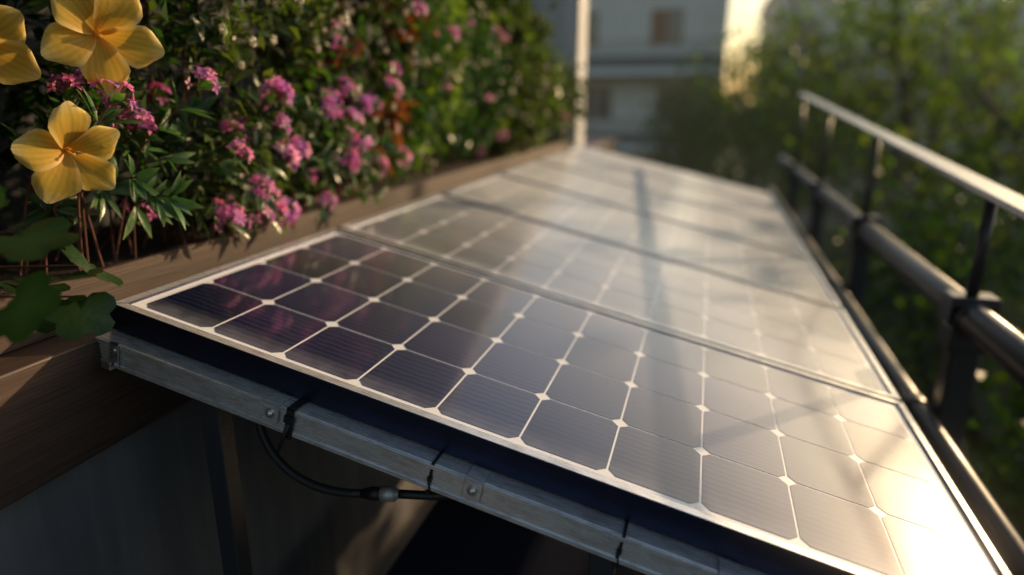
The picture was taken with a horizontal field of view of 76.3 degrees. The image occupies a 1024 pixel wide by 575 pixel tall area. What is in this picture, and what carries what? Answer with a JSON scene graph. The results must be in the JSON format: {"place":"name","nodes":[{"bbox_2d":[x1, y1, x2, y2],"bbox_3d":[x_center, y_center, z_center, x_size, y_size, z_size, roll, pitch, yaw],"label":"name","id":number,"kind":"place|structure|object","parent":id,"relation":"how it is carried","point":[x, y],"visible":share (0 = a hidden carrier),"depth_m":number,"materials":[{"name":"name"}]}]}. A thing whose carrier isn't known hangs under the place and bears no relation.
{"place":"outdoors","nodes":[
{"label":"outdoors","id":0,"kind":"place"},
{"bbox_2d":[0,0,485,235],"bbox_3d":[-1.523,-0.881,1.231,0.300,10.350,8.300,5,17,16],"label":"flowering shrub","id":1,"kind":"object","parent":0,"point":[11,180],"depth_m":1.91,"materials":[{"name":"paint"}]},
{"bbox_2d":[583,137,616,152],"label":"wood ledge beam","id":2,"kind":"structure","parent":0,"point":[606,143],"depth_m":6.27,"materials":[{"name":"brown wood"}]},
{"bbox_2d":[723,0,765,101],"label":"sky","id":3,"kind":"structure","parent":0,"point":[754,7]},
{"bbox_2d":[713,102,1023,539],"bbox_3d":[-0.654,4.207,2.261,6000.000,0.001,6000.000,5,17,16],"label":"ground","id":4,"kind":"structure","parent":0,"point":[979,399],"depth_m":14.13,"materials":[{"name":"green plant"}]},
{"bbox_2d":[486,0,587,147],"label":"pillar fin wall","id":5,"kind":"structure","parent":4,"relation":"on","point":[568,18],"depth_m":4.87,"materials":[{"name":"paint"}]},
{"bbox_2d":[584,0,729,176],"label":"apartment block","id":6,"kind":"structure","parent":4,"relation":"on","point":[634,48],"depth_m":26.55,"materials":[{"name":"grey concrete"}]},
{"bbox_2d":[639,19,894,216],"bbox_3d":[8.614,-5.367,22.902,8.511,7.644,8.432,5,17,16],"label":"tree","id":7,"kind":"object","parent":4,"relation":"on","point":[698,138],"depth_m":21.80,"materials":[{"name":"green plant"}]},
{"bbox_2d":[669,0,1023,356],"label":"tree","id":8,"kind":"object","parent":4,"relation":"on","point":[830,62],"depth_m":13.50,"materials":[{"name":"green plant"}]},
{"bbox_2d":[819,175,1023,524],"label":"shrub","id":9,"kind":"object","parent":4,"relation":"on","point":[934,258],"depth_m":5.61,"materials":[{"name":"green plant"}]},
{"bbox_2d":[823,43,1023,425],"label":"tree","id":10,"kind":"object","parent":4,"relation":"on","point":[1017,120],"depth_m":7.89,"materials":[{"name":"green plant"}]},
{"bbox_2d":[917,248,1023,538],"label":"shrub","id":11,"kind":"object","parent":4,"relation":"on","point":[1015,489],"depth_m":3.87,"materials":[{"name":"green plant"}]},
{"bbox_2d":[960,306,1023,531],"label":"tree","id":12,"kind":"object","parent":4,"relation":"on","point":[999,414],"depth_m":3.48,"materials":[{"name":"green plant"}]},
{"bbox_2d":[753,0,1023,209],"bbox_3d":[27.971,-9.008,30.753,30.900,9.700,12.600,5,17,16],"label":"tree","id":13,"kind":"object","parent":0,"point":[773,11],"depth_m":28.58,"materials":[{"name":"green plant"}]},
{"bbox_2d":[766,98,1023,574],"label":"balcony railing","id":14,"kind":"object","parent":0,"point":[973,326],"visible":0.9,"depth_m":1.79,"materials":[{"name":"black metal"}]},
{"bbox_2d":[795,211,1019,237],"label":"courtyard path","id":15,"kind":"structure","parent":0,"point":[803,222],"depth_m":25.86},
{"bbox_3d":[0.124,0.996,2.322,2.560,0.258,10.250,5,17,16],"label":"balcony","id":16,"kind":"object","parent":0,"visible":0},
{"bbox_2d":[368,500,436,574],"bbox_3d":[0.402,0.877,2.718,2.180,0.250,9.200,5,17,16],"label":"support strut","id":17,"kind":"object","parent":16,"relation":"on","point":[394,549],"depth_m":2.27,"materials":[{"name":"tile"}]},
{"bbox_2d":[0,399,425,574],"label":"parapet wall","id":18,"kind":"structure","parent":17,"relation":"on","point":[139,502],"depth_m":1.30,"materials":[{"name":"white paint"}]},
{"bbox_2d":[0,328,193,509],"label":"wood ledge beam","id":19,"kind":"structure","parent":18,"relation":"on","point":[66,406],"depth_m":1.00,"materials":[{"name":"brown wood"}]},
{"bbox_2d":[0,139,570,354],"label":"planter box","id":20,"kind":"object","parent":19,"relation":"on","point":[139,275],"visible":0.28,"depth_m":1.49,"materials":[{"name":"brown wood"}]},
{"bbox_3d":[0.196,-0.858,4.668,0.457,0.189,1.977,5,17,16],"label":"wood ledge beam","id":21,"kind":"object","parent":18,"relation":"on","visible":0},
{"bbox_2d":[0,142,558,294],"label":"planter soil","id":22,"kind":"structure","parent":21,"relation":"on","point":[155,243],"depth_m":1.46,"materials":[{"name":"brown soil"}]},
{"bbox_2d":[0,69,408,343],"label":"glossy planter leaves","id":23,"kind":"object","parent":22,"relation":"on","point":[37,303],"visible":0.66,"depth_m":1.17,"materials":[{"name":"green plant"}]},
{"bbox_2d":[0,0,578,303],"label":"leaves","id":24,"kind":"object","parent":22,"relation":"on","point":[108,43],"depth_m":1.05,"materials":[{"name":"green plant"}]},
{"bbox_2d":[0,0,591,235],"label":"planter shrub leaves","id":25,"kind":"object","parent":22,"relation":"on","point":[307,27],"visible":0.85,"depth_m":1.94,"materials":[{"name":"green plant"}]},
{"bbox_2d":[199,401,615,574],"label":"support posts","id":26,"kind":"object","parent":17,"relation":"on","point":[221,453],"visible":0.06,"depth_m":1.07,"materials":[{"name":"grey metal"}]},
{"bbox_2d":[95,329,770,574],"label":"mounting rails","id":27,"kind":"object","parent":26,"relation":"on","point":[646,551],"visible":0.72,"depth_m":0.94,"materials":[{"name":"metal"}]},
{"bbox_2d":[275,398,307,454],"bbox_3d":[-0.334,0.212,1.001,0.021,0.080,0.058,17,20,12],"label":"cable tie strap","id":28,"kind":"object","parent":27,"relation":"attached to","point":[289,419],"visible":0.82,"depth_m":0.98,"materials":[{"name":"black plastic"}]},
{"bbox_2d":[255,423,450,501],"bbox_3d":[-0.172,0.234,1.019,0.509,0.172,0.118,2,16,8],"label":"solar cable","id":29,"kind":"object","parent":27,"relation":"attached to","point":[387,493],"visible":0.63,"depth_m":1.01,"materials":[{"name":"black rubber"}]},
{"bbox_2d":[425,451,645,574],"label":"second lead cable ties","id":30,"kind":"object","parent":27,"relation":"attached to","point":[618,550],"visible":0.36,"depth_m":0.91,"materials":[{"name":"black plastic"}]},
{"bbox_2d":[111,228,1011,574],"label":"solar panel frame","id":31,"kind":"object","parent":27,"relation":"on","point":[713,534],"visible":0.73,"depth_m":0.95,"materials":[{"name":"silver metal"}]},
{"bbox_2d":[131,232,998,574],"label":"solar panel backsheet","id":32,"kind":"object","parent":31,"relation":"attached to","point":[971,540],"visible":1,"depth_m":1.11,"materials":[{"name":"white plastic"}]},
{"bbox_2d":[148,235,990,574],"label":"solar panel cells","id":33,"kind":"object","parent":31,"relation":"in","point":[826,523],"visible":1,"depth_m":1.14,"materials":[{"name":"black glass"}]},
{"bbox_2d":[338,193,901,401],"bbox_3d":[0.290,-0.027,1.890,1.400,0.045,0.688,17,20,12],"label":"solar panel frame","id":34,"kind":"object","parent":27,"relation":"on","point":[893,395],"visible":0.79,"depth_m":1.64,"materials":[{"name":"silver metal"}]},
{"bbox_2d":[357,197,880,389],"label":"solar panel cells","id":35,"kind":"object","parent":34,"relation":"in","point":[780,349],"visible":1,"depth_m":1.81,"materials":[{"name":"black glass"}]},
{"bbox_2d":[350,195,888,393],"bbox_3d":[0.294,-0.044,1.884,1.372,0.001,0.660,17,20,12],"label":"solar panel backsheet","id":36,"kind":"object","parent":34,"relation":"attached to","point":[867,364],"visible":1,"depth_m":1.82,"materials":[{"name":"white plastic"}]},
{"bbox_2d":[440,173,841,307],"bbox_3d":[0.488,-0.212,2.536,1.400,0.045,0.688,17,20,12],"label":"solar panel frame","id":37,"kind":"object","parent":27,"relation":"on","point":[818,273],"visible":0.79,"depth_m":2.33,"materials":[{"name":"silver metal"}]},
{"bbox_2d":[453,176,828,300],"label":"solar panel cells","id":38,"kind":"object","parent":37,"relation":"in","point":[698,258],"visible":1,"depth_m":2.48,"materials":[{"name":"black glass"}]},
{"bbox_2d":[449,175,833,302],"bbox_3d":[0.492,-0.229,2.530,1.372,0.001,0.660,17,20,12],"label":"solar panel backsheet","id":39,"kind":"object","parent":37,"relation":"attached to","point":[823,288],"visible":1,"depth_m":2.53,"materials":[{"name":"white plastic"}]},
{"bbox_2d":[499,160,810,257],"bbox_3d":[0.685,-0.397,3.181,1.400,0.045,0.688,17,20,12],"label":"solar panel frame","id":40,"kind":"object","parent":27,"relation":"on","point":[804,250],"visible":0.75,"depth_m":3.05,"materials":[{"name":"silver metal"}]},
{"bbox_2d":[505,162,805,255],"bbox_3d":[0.689,-0.414,3.175,1.372,0.001,0.660,17,20,12],"label":"solar panel backsheet","id":41,"kind":"object","parent":40,"relation":"attached to","point":[795,241],"visible":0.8,"depth_m":3.19,"materials":[{"name":"white plastic"}]},
{"bbox_2d":[509,163,800,253],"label":"solar panel cells","id":42,"kind":"object","parent":41,"relation":"on","point":[631,199],"visible":1,"depth_m":3.14,"materials":[{"name":"black glass"}]},
{"bbox_2d":[537,151,791,227],"bbox_3d":[0.883,-0.582,3.827,1.400,0.045,0.688,17,20,12],"label":"solar panel frame","id":43,"kind":"object","parent":27,"relation":"on","point":[778,208],"visible":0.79,"depth_m":3.81,"materials":[{"name":"silver metal"}]},
{"bbox_2d":[541,153,786,225],"bbox_3d":[0.887,-0.599,3.821,1.372,0.001,0.660,17,20,12],"label":"solar panel backsheet","id":44,"kind":"object","parent":43,"relation":"in","point":[779,214],"visible":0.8,"depth_m":3.83,"materials":[{"name":"white plastic"}]},
{"bbox_2d":[545,153,783,224],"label":"solar panel cells","id":45,"kind":"object","parent":44,"relation":"on","point":[609,171],"visible":1,"depth_m":3.79,"materials":[{"name":"black glass"}]},
{"bbox_2d":[564,145,778,206],"bbox_3d":[1.081,-0.767,4.472,1.400,0.045,0.688,17,20,12],"label":"solar panel frame","id":46,"kind":"object","parent":27,"relation":"on","point":[772,199],"visible":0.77,"depth_m":4.57,"materials":[{"name":"silver metal"}]},
{"bbox_2d":[567,146,774,205],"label":"solar panel cells","id":47,"kind":"object","parent":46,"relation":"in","point":[662,171],"visible":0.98,"depth_m":4.44,"materials":[{"name":"black glass"}]},
{"bbox_2d":[386,499,641,574],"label":"deck box","id":48,"kind":"object","parent":17,"relation":"on","point":[451,537],"visible":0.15,"depth_m":1.55,"materials":[{"name":"black plastic"}]},
{"bbox_2d":[798,93,1023,219],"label":"handrail","id":49,"kind":"object","parent":16,"relation":"on","point":[1012,202],"visible":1,"depth_m":2.00,"materials":[{"name":"metal"}]}
]}

